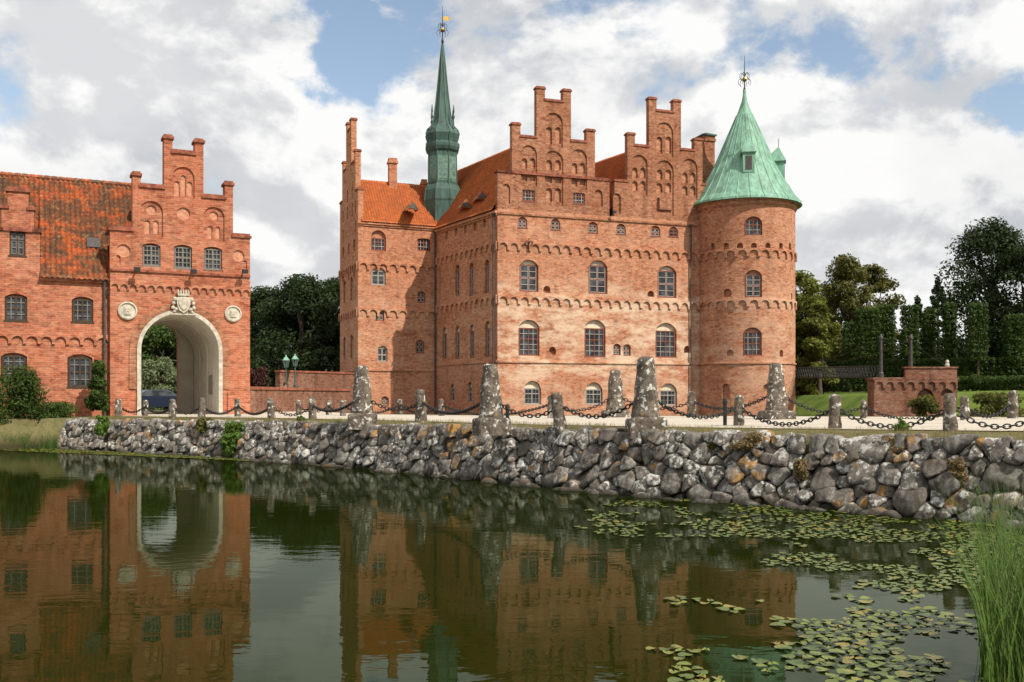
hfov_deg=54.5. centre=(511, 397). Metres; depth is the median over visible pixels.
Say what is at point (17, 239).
window
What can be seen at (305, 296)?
tree
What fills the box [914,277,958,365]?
conifer tree
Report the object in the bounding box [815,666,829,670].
lily pad
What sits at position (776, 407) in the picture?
stone bollard
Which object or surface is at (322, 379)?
garden wall
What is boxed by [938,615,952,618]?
lily pad
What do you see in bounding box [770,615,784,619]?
lily pad
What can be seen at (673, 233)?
window
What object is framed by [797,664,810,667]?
lily pad
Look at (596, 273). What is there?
window
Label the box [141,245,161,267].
window
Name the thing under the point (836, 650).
lily pad
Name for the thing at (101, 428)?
bush
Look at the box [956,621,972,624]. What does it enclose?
lily pad
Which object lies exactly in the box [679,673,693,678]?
lily pad
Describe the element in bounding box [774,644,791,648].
lily pad
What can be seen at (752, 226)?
window
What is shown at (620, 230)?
window
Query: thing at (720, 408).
chain
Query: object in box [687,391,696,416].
stone bollard
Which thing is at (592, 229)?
window
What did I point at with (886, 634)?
lily pad
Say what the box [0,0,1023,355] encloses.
sky
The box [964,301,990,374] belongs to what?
pleached tree
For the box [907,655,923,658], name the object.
lily pad
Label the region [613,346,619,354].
window
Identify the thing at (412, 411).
chain
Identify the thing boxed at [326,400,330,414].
stone bollard
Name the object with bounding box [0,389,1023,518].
ground
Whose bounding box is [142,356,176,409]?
bush
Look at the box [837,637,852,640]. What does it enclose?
lily pad
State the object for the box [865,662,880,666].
lily pad
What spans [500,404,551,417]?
chain
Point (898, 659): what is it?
lily pad
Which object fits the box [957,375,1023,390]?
hedge
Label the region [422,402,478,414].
chain
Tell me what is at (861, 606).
lily pad
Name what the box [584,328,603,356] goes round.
window
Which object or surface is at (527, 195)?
window
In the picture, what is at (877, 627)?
lily pad
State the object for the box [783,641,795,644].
lily pad
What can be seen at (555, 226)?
window
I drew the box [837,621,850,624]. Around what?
lily pad
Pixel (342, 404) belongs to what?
stone bollard
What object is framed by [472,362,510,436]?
stone bollard
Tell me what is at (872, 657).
lily pad
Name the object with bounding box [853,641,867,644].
lily pad
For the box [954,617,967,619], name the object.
lily pad
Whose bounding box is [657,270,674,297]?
window
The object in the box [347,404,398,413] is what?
chain
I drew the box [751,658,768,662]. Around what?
lily pad
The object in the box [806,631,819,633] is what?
lily pad
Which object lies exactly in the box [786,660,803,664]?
lily pad
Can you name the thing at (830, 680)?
lily pad
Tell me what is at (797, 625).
lily pad
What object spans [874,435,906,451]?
bush
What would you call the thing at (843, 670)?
lily pad
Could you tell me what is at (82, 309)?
window
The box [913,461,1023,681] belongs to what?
reeds
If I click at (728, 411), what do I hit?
chain
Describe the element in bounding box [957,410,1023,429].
chain
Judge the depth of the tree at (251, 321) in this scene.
127.68 m
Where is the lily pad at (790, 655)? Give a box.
[780,654,794,657]
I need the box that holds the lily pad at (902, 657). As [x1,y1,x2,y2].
[890,655,905,659]
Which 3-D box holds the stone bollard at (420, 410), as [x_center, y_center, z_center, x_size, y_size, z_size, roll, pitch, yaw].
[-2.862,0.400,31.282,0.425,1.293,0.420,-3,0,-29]
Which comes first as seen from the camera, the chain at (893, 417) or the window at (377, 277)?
the chain at (893, 417)
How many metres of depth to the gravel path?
30.26 m
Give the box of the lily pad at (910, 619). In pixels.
[907,618,921,621]
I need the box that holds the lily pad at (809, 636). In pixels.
[799,635,814,638]
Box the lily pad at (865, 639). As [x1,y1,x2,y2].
[855,638,868,641]
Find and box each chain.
[122,406,144,413]
[144,405,168,413]
[174,408,197,414]
[205,405,236,414]
[237,405,267,414]
[274,407,307,415]
[312,402,351,412]
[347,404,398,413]
[370,400,415,410]
[400,404,437,412]
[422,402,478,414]
[442,404,547,415]
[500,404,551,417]
[563,400,633,418]
[566,399,608,411]
[623,398,686,409]
[659,401,735,418]
[694,397,765,409]
[742,408,829,426]
[787,396,860,413]
[839,409,942,428]
[865,407,959,418]
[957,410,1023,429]
[969,402,1011,417]
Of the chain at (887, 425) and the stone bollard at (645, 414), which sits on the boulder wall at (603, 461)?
the stone bollard at (645, 414)
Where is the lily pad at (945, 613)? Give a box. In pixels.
[940,611,952,614]
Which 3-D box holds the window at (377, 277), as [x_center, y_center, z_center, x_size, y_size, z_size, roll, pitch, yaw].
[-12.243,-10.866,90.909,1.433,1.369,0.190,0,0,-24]
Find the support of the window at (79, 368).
in the farm range
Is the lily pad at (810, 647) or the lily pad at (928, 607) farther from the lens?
the lily pad at (928, 607)
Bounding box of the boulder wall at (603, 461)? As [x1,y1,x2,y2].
[57,418,1023,527]
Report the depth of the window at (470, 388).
87.56 m
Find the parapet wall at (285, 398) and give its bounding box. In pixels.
[250,386,350,412]
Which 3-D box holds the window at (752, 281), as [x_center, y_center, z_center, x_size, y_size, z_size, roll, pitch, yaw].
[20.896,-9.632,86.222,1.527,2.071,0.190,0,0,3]
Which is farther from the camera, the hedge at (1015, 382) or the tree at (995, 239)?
the tree at (995, 239)
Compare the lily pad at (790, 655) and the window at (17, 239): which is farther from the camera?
the window at (17, 239)
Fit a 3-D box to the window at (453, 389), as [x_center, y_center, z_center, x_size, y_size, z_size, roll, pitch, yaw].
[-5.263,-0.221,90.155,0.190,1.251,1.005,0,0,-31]
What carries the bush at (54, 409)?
on the ground at (35, 427)
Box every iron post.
[505,404,509,416]
[722,398,727,425]
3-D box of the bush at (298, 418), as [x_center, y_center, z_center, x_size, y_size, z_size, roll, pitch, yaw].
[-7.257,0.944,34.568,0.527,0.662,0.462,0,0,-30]
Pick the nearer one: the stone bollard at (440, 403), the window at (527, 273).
the stone bollard at (440, 403)
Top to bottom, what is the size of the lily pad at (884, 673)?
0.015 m
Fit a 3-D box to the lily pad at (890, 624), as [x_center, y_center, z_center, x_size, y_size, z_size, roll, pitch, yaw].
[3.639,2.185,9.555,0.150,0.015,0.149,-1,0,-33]
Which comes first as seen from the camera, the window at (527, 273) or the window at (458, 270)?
the window at (527, 273)
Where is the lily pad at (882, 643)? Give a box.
[876,641,890,644]
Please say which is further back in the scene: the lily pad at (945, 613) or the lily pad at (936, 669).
the lily pad at (945, 613)
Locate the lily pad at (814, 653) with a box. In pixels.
[810,651,825,654]
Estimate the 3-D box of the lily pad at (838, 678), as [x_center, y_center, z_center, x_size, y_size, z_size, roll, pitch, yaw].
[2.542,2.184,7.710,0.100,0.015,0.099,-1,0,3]
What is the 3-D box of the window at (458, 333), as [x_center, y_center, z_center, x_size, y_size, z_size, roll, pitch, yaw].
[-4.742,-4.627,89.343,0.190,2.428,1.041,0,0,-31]
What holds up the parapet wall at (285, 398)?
on the ground at (35, 427)
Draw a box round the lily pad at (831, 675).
[825,673,838,677]
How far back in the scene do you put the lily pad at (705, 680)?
7.69 m
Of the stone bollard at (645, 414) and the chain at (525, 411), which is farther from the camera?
the chain at (525, 411)
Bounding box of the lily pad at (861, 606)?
[857,605,871,608]
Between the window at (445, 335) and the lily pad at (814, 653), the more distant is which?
the window at (445, 335)
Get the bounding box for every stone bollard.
[115,398,121,416]
[142,400,147,415]
[168,399,175,418]
[198,398,205,418]
[234,398,240,415]
[267,398,274,418]
[295,400,300,414]
[308,397,316,418]
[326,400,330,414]
[340,400,345,415]
[348,365,377,429]
[397,399,402,413]
[415,389,427,422]
[438,399,443,415]
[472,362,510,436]
[547,395,552,417]
[551,392,567,436]
[601,369,629,417]
[625,356,667,438]
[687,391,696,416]
[733,395,744,425]
[757,362,795,419]
[828,393,841,428]
[860,400,866,417]
[942,393,957,430]
[960,396,969,419]
[1007,390,1017,417]
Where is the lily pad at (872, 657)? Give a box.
[868,655,885,659]
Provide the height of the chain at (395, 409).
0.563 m
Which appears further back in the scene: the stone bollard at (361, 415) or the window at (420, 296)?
the window at (420, 296)
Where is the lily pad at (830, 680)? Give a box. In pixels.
[825,679,838,681]
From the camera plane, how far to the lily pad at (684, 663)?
8.18 m
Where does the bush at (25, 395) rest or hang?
on the ground at (35, 427)
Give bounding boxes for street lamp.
[282,355,289,386]
[292,354,297,387]
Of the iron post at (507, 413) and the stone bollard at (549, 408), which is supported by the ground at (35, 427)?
the stone bollard at (549, 408)
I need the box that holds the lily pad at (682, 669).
[679,667,691,670]
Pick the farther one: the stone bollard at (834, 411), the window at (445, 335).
the window at (445, 335)
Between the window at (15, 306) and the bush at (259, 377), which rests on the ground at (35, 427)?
the bush at (259, 377)
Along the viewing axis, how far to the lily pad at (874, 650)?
8.57 m
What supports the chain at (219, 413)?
hanging from the stone bollard at (237, 411)
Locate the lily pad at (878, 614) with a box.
[873,613,886,615]
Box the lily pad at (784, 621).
[779,620,793,622]
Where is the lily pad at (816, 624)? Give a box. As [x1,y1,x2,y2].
[810,623,822,626]
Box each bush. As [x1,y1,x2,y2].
[0,363,49,419]
[0,385,13,423]
[27,400,80,420]
[94,414,109,436]
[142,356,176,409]
[195,416,212,433]
[220,420,244,456]
[250,366,269,386]
[296,415,308,420]
[707,441,716,455]
[728,432,766,450]
[793,459,808,482]
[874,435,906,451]
[892,417,911,430]
[905,394,940,416]
[945,457,968,485]
[970,391,1023,416]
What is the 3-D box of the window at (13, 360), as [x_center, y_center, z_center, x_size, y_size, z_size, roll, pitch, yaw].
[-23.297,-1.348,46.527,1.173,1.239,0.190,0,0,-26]
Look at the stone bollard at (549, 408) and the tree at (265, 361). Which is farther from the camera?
the tree at (265, 361)
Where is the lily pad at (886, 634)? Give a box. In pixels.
[881,632,897,635]
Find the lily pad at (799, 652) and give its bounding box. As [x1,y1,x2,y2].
[791,650,804,653]
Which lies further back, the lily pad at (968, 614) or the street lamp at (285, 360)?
the street lamp at (285, 360)
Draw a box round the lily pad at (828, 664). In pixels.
[820,661,834,665]
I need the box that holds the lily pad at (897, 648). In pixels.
[888,647,903,650]
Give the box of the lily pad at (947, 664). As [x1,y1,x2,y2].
[938,662,951,665]
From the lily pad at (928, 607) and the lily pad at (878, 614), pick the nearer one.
the lily pad at (878, 614)
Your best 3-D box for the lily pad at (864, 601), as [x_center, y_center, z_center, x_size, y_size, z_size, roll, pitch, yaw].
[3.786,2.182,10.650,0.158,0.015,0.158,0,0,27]
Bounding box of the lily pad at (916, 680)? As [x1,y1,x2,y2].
[909,679,924,681]
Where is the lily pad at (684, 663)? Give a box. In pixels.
[677,661,690,664]
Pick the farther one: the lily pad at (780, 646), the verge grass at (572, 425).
the verge grass at (572, 425)
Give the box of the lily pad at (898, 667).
[886,665,903,669]
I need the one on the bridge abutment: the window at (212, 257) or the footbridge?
the footbridge
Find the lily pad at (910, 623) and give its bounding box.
[902,621,917,625]
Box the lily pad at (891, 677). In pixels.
[886,675,898,678]
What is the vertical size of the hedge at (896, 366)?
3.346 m
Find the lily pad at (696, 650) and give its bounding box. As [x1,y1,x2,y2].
[687,649,700,652]
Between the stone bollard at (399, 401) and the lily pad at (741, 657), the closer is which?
the lily pad at (741, 657)
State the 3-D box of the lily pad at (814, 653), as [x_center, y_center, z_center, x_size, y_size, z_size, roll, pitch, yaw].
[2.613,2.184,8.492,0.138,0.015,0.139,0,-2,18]
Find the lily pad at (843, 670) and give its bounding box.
[836,668,855,673]
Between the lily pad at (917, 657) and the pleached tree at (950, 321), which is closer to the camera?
the lily pad at (917, 657)
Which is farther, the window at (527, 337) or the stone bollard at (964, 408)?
the window at (527, 337)
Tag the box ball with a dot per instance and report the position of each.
(973, 384)
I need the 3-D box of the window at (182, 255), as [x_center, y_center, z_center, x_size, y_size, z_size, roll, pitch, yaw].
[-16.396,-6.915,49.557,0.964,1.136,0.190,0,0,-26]
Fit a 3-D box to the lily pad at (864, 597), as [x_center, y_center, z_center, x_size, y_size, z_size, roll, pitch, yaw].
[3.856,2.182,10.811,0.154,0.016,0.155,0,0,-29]
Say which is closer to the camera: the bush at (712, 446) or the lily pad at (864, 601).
the lily pad at (864, 601)
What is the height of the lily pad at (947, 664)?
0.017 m
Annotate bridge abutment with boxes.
[865,334,958,416]
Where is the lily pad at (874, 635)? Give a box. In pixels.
[865,633,878,636]
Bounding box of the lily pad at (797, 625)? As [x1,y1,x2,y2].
[792,624,805,626]
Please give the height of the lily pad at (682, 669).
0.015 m
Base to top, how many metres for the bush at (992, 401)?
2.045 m
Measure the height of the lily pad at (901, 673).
0.015 m
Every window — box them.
[2,355,25,381]
[3,296,28,321]
[8,232,26,257]
[66,357,91,388]
[71,299,93,323]
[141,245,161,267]
[173,247,192,269]
[203,248,222,271]
[371,238,384,250]
[371,271,385,285]
[376,310,383,320]
[377,348,386,361]
[381,398,388,405]
[416,342,423,352]
[417,239,429,251]
[417,293,424,302]
[443,333,446,358]
[452,388,454,400]
[456,332,459,358]
[457,269,459,295]
[468,387,471,402]
[470,331,473,357]
[471,267,473,295]
[485,264,488,293]
[487,328,489,356]
[517,219,527,228]
[518,328,538,355]
[519,264,536,291]
[522,190,535,202]
[524,388,540,404]
[550,221,560,230]
[572,193,585,205]
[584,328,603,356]
[585,389,600,404]
[588,224,597,233]
[588,265,605,293]
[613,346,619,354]
[616,226,624,234]
[623,346,629,355]
[650,228,659,236]
[655,330,675,357]
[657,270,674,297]
[660,390,676,405]
[668,229,678,237]
[743,332,761,355]
[745,219,760,234]
[745,274,760,296]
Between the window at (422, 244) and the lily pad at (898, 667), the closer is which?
the lily pad at (898, 667)
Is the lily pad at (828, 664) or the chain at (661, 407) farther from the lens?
the chain at (661, 407)
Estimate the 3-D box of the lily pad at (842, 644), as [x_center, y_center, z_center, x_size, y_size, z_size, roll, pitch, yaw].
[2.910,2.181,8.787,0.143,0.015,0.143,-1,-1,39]
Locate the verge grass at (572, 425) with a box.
[79,415,1023,438]
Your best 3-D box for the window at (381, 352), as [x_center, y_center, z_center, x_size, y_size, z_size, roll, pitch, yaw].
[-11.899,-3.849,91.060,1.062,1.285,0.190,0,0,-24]
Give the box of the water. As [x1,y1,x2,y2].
[0,449,1023,681]
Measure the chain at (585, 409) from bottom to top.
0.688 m
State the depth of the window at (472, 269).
87.27 m
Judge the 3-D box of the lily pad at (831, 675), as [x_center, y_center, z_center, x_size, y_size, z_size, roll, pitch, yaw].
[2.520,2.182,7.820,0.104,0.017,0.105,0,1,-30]
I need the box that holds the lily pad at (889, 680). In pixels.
[881,679,899,681]
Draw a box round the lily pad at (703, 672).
[694,670,707,674]
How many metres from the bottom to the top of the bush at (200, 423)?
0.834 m
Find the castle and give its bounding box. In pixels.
[338,6,802,415]
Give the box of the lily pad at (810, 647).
[802,646,818,649]
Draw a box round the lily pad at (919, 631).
[914,629,928,632]
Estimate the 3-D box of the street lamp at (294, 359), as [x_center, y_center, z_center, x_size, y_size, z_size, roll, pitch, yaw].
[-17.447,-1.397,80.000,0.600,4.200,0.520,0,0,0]
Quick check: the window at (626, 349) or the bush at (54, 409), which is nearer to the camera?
the bush at (54, 409)
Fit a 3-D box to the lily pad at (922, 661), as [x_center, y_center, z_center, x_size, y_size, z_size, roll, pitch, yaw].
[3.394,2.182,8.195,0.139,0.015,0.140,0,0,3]
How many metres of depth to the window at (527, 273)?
84.09 m
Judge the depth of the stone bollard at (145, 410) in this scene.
47.14 m
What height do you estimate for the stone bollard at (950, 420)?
0.986 m
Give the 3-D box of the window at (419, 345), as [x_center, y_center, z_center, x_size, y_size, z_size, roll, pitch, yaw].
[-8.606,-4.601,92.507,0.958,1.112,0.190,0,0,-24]
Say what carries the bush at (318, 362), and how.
on the ground at (35, 427)
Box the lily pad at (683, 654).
[678,652,692,655]
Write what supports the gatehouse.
on the ground at (35, 427)
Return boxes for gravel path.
[134,411,1023,430]
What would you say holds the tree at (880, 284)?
on the ground at (35, 427)
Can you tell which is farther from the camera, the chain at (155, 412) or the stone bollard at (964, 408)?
the chain at (155, 412)
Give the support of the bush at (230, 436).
attached to the boulder wall at (603, 461)
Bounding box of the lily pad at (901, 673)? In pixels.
[894,670,915,676]
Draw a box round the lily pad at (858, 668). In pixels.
[854,667,867,671]
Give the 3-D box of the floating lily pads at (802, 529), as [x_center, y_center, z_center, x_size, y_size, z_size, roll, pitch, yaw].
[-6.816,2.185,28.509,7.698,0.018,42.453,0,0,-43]
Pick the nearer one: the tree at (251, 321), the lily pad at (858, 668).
the lily pad at (858, 668)
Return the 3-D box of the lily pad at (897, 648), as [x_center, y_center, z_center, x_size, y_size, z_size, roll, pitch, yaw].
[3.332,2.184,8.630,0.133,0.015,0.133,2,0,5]
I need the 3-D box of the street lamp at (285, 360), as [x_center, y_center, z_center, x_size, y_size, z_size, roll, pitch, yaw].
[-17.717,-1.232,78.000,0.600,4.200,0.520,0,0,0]
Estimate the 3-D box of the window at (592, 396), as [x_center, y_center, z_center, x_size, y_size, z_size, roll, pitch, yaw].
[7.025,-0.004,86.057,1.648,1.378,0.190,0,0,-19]
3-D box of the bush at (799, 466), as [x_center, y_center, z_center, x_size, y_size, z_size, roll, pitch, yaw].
[5.806,1.477,20.011,0.321,0.513,0.457,0,0,32]
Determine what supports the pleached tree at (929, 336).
on the ground at (35, 427)
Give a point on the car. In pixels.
(158, 398)
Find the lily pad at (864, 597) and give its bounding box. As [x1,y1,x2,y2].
[860,596,873,599]
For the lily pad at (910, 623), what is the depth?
9.62 m
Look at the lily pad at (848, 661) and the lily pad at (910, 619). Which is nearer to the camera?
the lily pad at (848, 661)
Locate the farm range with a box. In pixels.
[0,171,130,417]
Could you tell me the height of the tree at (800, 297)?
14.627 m
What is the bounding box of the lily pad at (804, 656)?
[802,654,814,657]
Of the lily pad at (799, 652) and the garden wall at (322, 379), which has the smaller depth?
the lily pad at (799, 652)
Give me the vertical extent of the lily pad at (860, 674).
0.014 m
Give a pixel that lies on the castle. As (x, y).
(544, 262)
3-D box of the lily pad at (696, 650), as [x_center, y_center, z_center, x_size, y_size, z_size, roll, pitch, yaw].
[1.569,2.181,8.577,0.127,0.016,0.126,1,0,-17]
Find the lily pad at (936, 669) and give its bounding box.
[930,667,946,671]
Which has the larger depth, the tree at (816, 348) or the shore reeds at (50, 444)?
the tree at (816, 348)
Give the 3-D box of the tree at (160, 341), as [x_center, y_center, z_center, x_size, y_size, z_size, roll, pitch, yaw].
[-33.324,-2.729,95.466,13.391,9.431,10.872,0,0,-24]
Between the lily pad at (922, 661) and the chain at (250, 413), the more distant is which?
the chain at (250, 413)
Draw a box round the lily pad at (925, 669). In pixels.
[919,668,930,671]
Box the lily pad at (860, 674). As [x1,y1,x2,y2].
[857,672,869,675]
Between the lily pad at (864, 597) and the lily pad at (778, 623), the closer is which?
the lily pad at (778, 623)
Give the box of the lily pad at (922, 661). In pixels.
[915,659,930,663]
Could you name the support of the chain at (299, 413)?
hanging from the stone bollard at (312, 413)
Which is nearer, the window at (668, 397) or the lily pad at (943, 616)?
the lily pad at (943, 616)
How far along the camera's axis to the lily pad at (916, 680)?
7.67 m
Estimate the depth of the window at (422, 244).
92.69 m
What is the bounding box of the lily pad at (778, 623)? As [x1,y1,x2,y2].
[770,622,785,625]
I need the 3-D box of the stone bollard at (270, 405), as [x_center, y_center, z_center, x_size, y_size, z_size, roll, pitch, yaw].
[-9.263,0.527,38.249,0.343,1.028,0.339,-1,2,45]
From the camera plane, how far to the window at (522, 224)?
83.82 m
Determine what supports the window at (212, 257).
in the gatehouse
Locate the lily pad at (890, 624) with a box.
[883,622,899,625]
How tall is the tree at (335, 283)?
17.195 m
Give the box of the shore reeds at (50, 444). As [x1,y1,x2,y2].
[2,433,59,448]
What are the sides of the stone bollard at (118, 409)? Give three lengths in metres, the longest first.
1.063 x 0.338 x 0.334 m
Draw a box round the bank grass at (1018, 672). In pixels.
[1012,624,1023,681]
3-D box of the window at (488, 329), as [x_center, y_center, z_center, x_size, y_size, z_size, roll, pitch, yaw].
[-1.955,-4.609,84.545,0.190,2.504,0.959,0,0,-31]
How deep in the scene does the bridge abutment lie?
76.00 m
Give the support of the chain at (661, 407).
hanging from the stone bollard at (615, 402)
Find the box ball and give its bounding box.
[967,374,982,387]
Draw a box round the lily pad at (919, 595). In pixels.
[910,594,924,597]
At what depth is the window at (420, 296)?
92.58 m
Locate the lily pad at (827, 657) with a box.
[822,655,835,658]
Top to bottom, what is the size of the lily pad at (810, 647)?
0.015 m
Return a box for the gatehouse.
[107,134,251,415]
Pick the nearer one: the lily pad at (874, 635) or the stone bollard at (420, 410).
the lily pad at (874, 635)
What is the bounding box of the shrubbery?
[796,326,1004,390]
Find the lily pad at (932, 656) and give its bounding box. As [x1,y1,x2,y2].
[924,653,943,658]
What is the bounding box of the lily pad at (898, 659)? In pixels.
[891,658,903,661]
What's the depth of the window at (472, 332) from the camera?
87.27 m
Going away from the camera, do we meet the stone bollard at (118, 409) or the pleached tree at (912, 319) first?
the stone bollard at (118, 409)
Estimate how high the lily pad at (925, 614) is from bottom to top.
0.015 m
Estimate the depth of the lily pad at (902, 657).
8.37 m
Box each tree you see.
[142,325,176,389]
[250,272,339,370]
[250,285,320,369]
[250,297,260,330]
[250,355,275,386]
[287,276,339,366]
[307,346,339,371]
[795,269,839,394]
[795,285,812,366]
[796,252,895,391]
[796,300,842,394]
[841,321,858,391]
[844,263,905,373]
[854,307,881,392]
[876,303,896,358]
[898,304,920,366]
[900,295,923,375]
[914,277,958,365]
[921,307,937,364]
[931,215,1023,375]
[940,301,958,364]
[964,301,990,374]
[984,241,1023,375]
[1000,313,1023,374]
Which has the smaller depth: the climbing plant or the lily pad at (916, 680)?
the lily pad at (916, 680)
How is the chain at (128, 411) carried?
hanging from the stone bollard at (118, 409)
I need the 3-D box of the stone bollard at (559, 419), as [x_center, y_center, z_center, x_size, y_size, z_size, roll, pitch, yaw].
[1.171,0.427,24.822,0.367,1.146,0.373,-10,1,-21]
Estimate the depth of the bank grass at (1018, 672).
7.48 m
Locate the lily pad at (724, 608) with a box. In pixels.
[716,607,728,610]
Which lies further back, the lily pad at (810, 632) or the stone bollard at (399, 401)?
the stone bollard at (399, 401)
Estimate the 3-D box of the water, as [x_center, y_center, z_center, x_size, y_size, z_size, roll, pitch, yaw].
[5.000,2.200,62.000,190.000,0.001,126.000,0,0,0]
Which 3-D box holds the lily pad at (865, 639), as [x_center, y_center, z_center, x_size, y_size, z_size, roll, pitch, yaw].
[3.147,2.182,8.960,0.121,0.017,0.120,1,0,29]
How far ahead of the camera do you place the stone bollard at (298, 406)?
46.96 m
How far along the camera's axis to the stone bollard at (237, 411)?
44.09 m
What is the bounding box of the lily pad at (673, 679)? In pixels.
[667,677,683,681]
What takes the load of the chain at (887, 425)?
hanging from the stone bollard at (834, 411)
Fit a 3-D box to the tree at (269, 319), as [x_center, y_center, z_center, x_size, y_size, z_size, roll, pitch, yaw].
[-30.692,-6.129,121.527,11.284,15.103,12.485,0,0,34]
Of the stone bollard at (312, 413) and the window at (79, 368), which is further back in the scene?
the window at (79, 368)
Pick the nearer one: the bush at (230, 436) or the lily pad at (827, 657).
the lily pad at (827, 657)
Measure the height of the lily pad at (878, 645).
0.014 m
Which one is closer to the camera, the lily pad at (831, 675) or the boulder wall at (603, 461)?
the lily pad at (831, 675)
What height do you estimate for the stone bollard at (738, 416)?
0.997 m
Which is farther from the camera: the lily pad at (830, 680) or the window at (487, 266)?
the window at (487, 266)
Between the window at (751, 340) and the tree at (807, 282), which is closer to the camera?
the window at (751, 340)
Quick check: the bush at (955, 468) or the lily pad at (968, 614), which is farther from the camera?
the bush at (955, 468)
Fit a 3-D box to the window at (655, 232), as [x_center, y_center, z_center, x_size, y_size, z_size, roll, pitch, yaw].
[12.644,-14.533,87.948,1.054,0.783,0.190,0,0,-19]
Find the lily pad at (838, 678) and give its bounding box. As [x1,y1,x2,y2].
[833,676,845,680]
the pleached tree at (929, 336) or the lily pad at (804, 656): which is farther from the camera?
the pleached tree at (929, 336)
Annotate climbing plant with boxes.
[83,359,109,412]
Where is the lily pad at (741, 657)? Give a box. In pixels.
[732,654,748,659]
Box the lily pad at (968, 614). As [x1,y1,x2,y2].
[964,613,976,616]
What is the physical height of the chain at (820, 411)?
0.780 m
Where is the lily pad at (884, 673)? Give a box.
[873,671,887,675]
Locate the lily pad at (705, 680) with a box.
[695,678,709,681]
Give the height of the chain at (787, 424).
0.526 m
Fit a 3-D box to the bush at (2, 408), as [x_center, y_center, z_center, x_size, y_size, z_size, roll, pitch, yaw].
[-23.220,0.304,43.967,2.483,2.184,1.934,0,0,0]
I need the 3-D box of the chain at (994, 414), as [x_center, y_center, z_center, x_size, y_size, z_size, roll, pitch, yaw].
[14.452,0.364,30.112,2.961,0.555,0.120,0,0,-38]
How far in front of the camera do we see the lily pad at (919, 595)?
10.96 m
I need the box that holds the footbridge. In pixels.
[795,340,950,377]
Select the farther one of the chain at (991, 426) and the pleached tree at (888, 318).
the pleached tree at (888, 318)
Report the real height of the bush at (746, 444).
0.486 m
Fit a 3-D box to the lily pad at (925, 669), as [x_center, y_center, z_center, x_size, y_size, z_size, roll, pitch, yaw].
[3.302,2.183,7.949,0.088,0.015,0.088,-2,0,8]
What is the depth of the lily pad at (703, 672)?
7.91 m
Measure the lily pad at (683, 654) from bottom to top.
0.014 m
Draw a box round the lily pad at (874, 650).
[872,648,888,652]
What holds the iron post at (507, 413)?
on the boulder wall at (603, 461)
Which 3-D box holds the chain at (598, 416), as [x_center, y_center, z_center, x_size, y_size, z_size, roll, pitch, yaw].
[2.178,0.198,24.054,2.519,0.662,0.120,0,0,39]
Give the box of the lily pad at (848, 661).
[842,659,856,663]
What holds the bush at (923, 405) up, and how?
on the ground at (35, 427)
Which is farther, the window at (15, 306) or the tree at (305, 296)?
the tree at (305, 296)
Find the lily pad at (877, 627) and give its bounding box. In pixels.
[869,626,883,629]
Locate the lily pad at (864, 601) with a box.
[858,600,872,602]
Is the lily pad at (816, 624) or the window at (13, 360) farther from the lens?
the window at (13, 360)
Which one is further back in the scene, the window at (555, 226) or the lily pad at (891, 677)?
the window at (555, 226)
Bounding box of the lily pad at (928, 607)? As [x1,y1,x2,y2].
[924,606,937,608]
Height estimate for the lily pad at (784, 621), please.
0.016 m
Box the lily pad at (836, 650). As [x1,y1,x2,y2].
[828,648,844,652]
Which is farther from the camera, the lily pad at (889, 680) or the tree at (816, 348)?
the tree at (816, 348)
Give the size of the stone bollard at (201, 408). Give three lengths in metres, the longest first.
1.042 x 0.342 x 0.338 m
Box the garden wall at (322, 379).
[274,370,353,412]
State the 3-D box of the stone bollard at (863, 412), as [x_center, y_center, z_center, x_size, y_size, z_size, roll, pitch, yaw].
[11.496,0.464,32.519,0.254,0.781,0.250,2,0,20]
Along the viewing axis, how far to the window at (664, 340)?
88.40 m
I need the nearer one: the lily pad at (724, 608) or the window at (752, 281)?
the lily pad at (724, 608)
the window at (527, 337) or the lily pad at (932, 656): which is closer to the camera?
the lily pad at (932, 656)
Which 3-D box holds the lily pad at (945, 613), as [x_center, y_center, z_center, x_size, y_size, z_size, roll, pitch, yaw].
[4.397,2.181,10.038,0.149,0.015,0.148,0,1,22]
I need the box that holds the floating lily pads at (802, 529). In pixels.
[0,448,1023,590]
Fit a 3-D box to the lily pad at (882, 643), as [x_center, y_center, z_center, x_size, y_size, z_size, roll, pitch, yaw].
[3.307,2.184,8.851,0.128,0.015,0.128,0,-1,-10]
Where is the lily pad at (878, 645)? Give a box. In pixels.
[871,644,884,647]
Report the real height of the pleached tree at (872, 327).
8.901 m
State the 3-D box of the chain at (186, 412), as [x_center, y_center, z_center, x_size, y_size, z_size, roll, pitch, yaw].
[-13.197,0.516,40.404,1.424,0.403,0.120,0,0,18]
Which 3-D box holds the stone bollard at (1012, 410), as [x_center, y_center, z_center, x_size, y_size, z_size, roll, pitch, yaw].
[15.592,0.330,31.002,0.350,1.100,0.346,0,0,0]
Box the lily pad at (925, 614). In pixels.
[917,613,930,615]
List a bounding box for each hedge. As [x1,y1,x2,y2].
[795,356,1023,390]
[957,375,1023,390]
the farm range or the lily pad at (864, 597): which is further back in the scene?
the farm range
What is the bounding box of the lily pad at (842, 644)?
[833,642,849,646]
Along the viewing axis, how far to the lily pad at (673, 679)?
7.70 m
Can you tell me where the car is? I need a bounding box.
[142,389,176,409]
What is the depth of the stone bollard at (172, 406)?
40.52 m
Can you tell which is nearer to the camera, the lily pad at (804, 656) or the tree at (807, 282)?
the lily pad at (804, 656)
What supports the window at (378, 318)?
in the castle
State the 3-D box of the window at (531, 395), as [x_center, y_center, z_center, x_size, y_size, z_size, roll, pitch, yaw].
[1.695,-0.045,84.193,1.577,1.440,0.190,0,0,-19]
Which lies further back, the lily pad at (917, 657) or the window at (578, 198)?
the window at (578, 198)
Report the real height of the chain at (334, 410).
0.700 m
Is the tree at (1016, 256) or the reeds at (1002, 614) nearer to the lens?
the reeds at (1002, 614)

